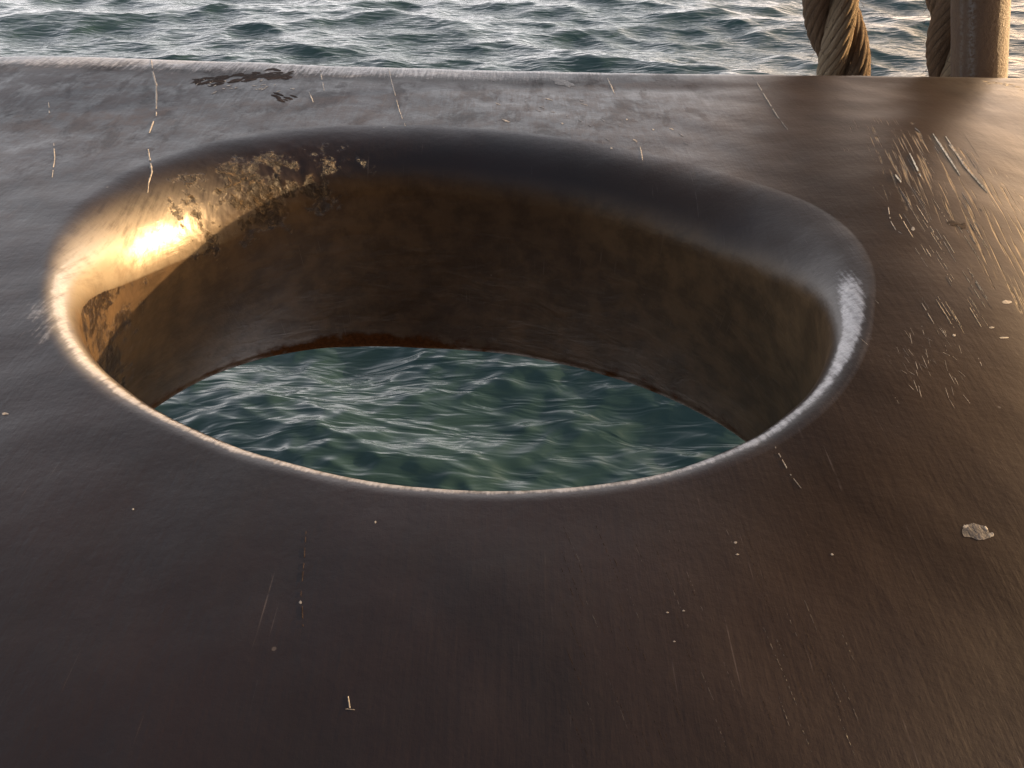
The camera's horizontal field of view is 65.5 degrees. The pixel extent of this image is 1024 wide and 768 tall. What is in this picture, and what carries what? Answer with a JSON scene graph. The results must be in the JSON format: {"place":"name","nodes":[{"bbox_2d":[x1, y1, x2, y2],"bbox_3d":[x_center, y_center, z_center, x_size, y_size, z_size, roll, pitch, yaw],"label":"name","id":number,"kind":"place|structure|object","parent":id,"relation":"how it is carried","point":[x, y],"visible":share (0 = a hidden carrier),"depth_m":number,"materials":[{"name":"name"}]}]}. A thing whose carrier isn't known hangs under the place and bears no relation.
{"place":"outdoors","nodes":[
{"label":"outdoors","id":0,"kind":"place"},
{"bbox_2d":[0,0,1023,490],"bbox_3d":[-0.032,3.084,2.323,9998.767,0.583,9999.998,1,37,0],"label":"sea","id":1,"kind":"structure","parent":0,"point":[448,418],"depth_m":13.24,"materials":[{"name":"liquid"}]},
{"bbox_2d":[950,0,1010,77],"bbox_3d":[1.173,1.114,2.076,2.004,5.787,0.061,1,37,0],"label":"pole","id":2,"kind":"object","parent":1,"relation":"in","point":[980,31],"visible":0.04,"depth_m":0.92,"materials":[{"name":"metal"}]},
{"bbox_2d":[802,0,871,75],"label":"rope","id":3,"kind":"object","parent":2,"relation":"attached to","point":[837,35],"visible":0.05,"depth_m":1.04,"materials":[{"name":"beige fabric"}]},
{"bbox_2d":[921,0,950,76],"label":"rope","id":4,"kind":"object","parent":2,"relation":"attached to","point":[938,51],"visible":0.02,"depth_m":0.99,"materials":[{"name":"beige fabric"}]},
{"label":"ship deck","id":5,"kind":"structure","parent":1,"relation":"in","visible":0},
{"bbox_2d":[0,56,1023,767],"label":"fairlead plate","id":6,"kind":"object","parent":5,"relation":"on","point":[808,290],"visible":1,"depth_m":0.39,"materials":[{"name":"brown metal"}]}
]}

